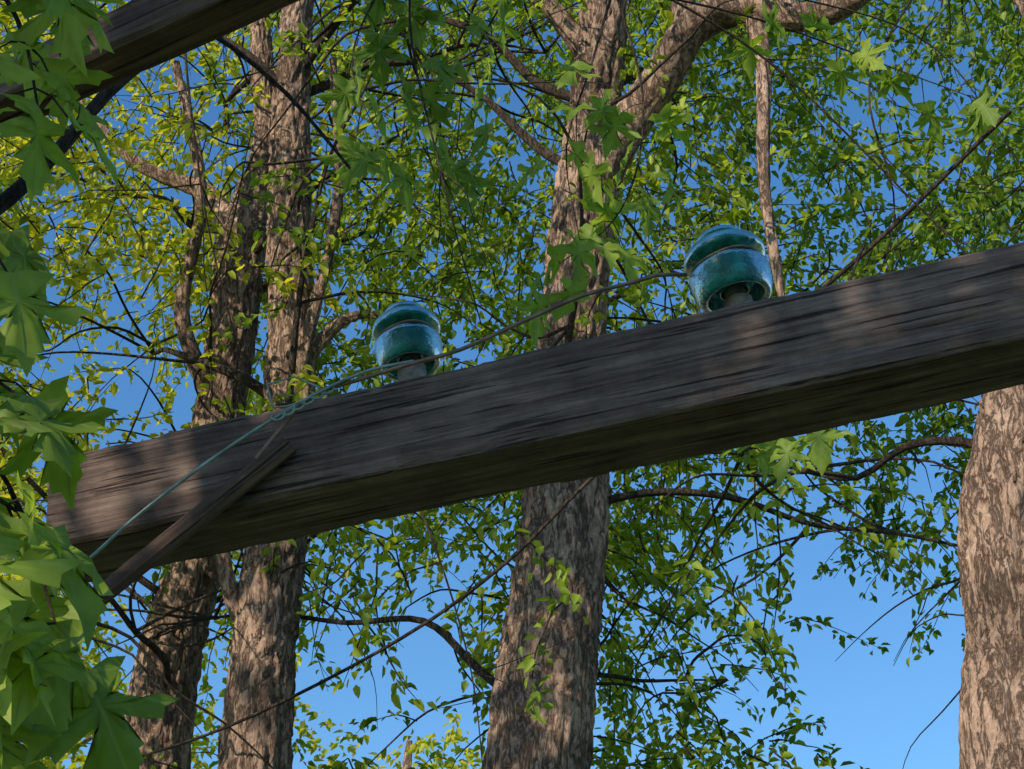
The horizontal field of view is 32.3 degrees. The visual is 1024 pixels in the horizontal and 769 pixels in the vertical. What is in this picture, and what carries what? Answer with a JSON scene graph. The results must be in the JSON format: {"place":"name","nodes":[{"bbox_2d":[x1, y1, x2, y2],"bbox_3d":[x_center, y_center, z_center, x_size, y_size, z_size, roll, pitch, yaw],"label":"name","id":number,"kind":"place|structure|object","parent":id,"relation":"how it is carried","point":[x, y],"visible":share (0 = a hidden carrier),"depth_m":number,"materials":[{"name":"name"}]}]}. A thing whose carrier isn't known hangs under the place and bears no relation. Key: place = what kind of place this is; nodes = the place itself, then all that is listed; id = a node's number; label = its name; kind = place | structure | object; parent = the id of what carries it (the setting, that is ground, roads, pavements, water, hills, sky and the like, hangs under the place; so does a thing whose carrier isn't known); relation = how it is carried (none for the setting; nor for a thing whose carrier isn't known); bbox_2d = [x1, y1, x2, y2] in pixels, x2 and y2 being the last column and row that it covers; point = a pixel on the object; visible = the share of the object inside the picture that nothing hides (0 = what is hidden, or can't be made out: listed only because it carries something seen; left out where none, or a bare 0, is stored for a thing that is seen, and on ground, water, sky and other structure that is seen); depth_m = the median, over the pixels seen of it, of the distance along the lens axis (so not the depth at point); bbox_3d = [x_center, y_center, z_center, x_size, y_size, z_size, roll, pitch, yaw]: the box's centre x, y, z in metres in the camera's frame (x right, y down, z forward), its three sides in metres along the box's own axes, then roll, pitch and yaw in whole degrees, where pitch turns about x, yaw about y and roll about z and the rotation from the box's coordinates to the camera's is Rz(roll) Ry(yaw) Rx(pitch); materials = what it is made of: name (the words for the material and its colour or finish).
{"place":"outdoors","nodes":[
{"label":"outdoors","id":0,"kind":"place"},
{"bbox_2d":[0,0,1023,768],"label":"sky","id":1,"kind":"structure","parent":0,"point":[873,709],"materials":[{"name":"blue"}]},
{"bbox_3d":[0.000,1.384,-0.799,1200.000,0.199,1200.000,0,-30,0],"label":"ground","id":2,"kind":"structure","parent":0,"visible":0},
{"bbox_2d":[0,440,301,768],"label":"deciduous tree","id":3,"kind":"object","parent":2,"relation":"on","point":[198,764],"visible":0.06,"depth_m":13.68,"materials":[{"name":"green plant"}]},
{"bbox_2d":[0,0,466,768],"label":"deciduous tree","id":4,"kind":"object","parent":2,"relation":"on","point":[174,670],"visible":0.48,"depth_m":8.07,"materials":[{"name":"green plant"}]},
{"bbox_2d":[0,0,739,768],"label":"deciduous tree","id":5,"kind":"object","parent":2,"relation":"on","point":[264,604],"visible":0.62,"depth_m":7.41,"materials":[{"name":"green plant"}]},
{"bbox_2d":[293,696,484,768],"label":"deciduous tree","id":6,"kind":"object","parent":2,"relation":"on","point":[454,739],"visible":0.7,"depth_m":15.02,"materials":[{"name":"green plant"}]},
{"bbox_2d":[0,0,1023,768],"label":"maple tree","id":7,"kind":"object","parent":2,"relation":"on","point":[58,700],"visible":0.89,"depth_m":1.49,"materials":[{"name":"green plant"}]},
{"bbox_2d":[66,0,983,768],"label":"deciduous tree","id":8,"kind":"object","parent":2,"relation":"on","point":[574,554],"visible":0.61,"depth_m":7.35,"materials":[{"name":"green plant"}]},
{"bbox_2d":[595,0,1023,768],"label":"deciduous tree","id":9,"kind":"object","parent":2,"relation":"on","point":[989,534],"visible":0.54,"depth_m":7.64,"materials":[{"name":"green plant"}]},
{"bbox_3d":[-1.160,0.966,1.774,0.258,3.501,0.259,0,-30,0],"label":"wooden utility pole","id":10,"kind":"object","parent":2,"relation":"on","visible":0},
{"bbox_2d":[0,0,298,122],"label":"wooden crossarm beam","id":11,"kind":"structure","parent":10,"relation":"attached to","point":[141,35],"depth_m":1.89,"materials":[{"name":"brown wood"}]},
{"bbox_2d":[46,242,1023,581],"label":"wooden crossarm beam","id":12,"kind":"structure","parent":10,"relation":"attached to","point":[940,332],"depth_m":2.26,"materials":[{"name":"brown wood"}]},
{"bbox_2d":[94,437,295,604],"bbox_3d":[-0.669,0.384,2.240,0.986,0.035,0.020,-39,-32,-8],"label":"wooden brace","id":13,"kind":"object","parent":12,"relation":"attached to","point":[184,528],"visible":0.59,"depth_m":2.28,"materials":[{"name":"brown wood"}]},
{"bbox_2d":[52,360,412,594],"bbox_3d":[-0.599,0.265,2.249,0.953,0.594,0.045,-6,-31,10],"label":"copper wire","id":14,"kind":"object","parent":12,"relation":"attached to","point":[157,499],"visible":0.73,"depth_m":2.28,"materials":[{"name":"teal metal"}]},
{"bbox_2d":[266,376,320,407],"bbox_3d":[-0.285,0.010,2.304,0.072,0.048,0.003,0,-30,0],"label":"thin wire","id":15,"kind":"object","parent":14,"relation":"attached to","point":[267,384],"visible":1,"depth_m":2.31,"materials":[{"name":"grey metal"}]},
{"bbox_2d":[270,387,334,420],"bbox_3d":[-0.273,0.023,2.303,0.083,0.054,0.008,0,-30,0],"label":"wire splice","id":16,"kind":"object","parent":14,"relation":"attached to","point":[294,408],"visible":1,"depth_m":2.30,"materials":[{"name":"teal metal"}]},
{"bbox_2d":[372,301,441,380],"bbox_3d":[-0.139,-0.030,2.418,0.096,0.182,0.096,-12,-31,5],"label":"glass insulator","id":17,"kind":"object","parent":12,"relation":"attached to","point":[405,330],"visible":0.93,"depth_m":2.40,"materials":[{"name":"glass"}]},
{"bbox_2d":[254,272,687,460],"bbox_3d":[-0.051,-0.032,2.303,0.569,0.252,0.034,-3,-30,5],"label":"tie wire","id":18,"kind":"object","parent":12,"relation":"attached to","point":[442,355],"visible":1,"depth_m":2.32,"materials":[{"name":"teal metal"}]},
{"bbox_2d":[683,225,772,312],"bbox_3d":[0.292,-0.126,2.333,0.112,0.180,0.111,-13,-31,1],"label":"glass insulator","id":19,"kind":"object","parent":12,"relation":"attached to","point":[726,266],"visible":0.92,"depth_m":2.31,"materials":[{"name":"glass"}]}
]}

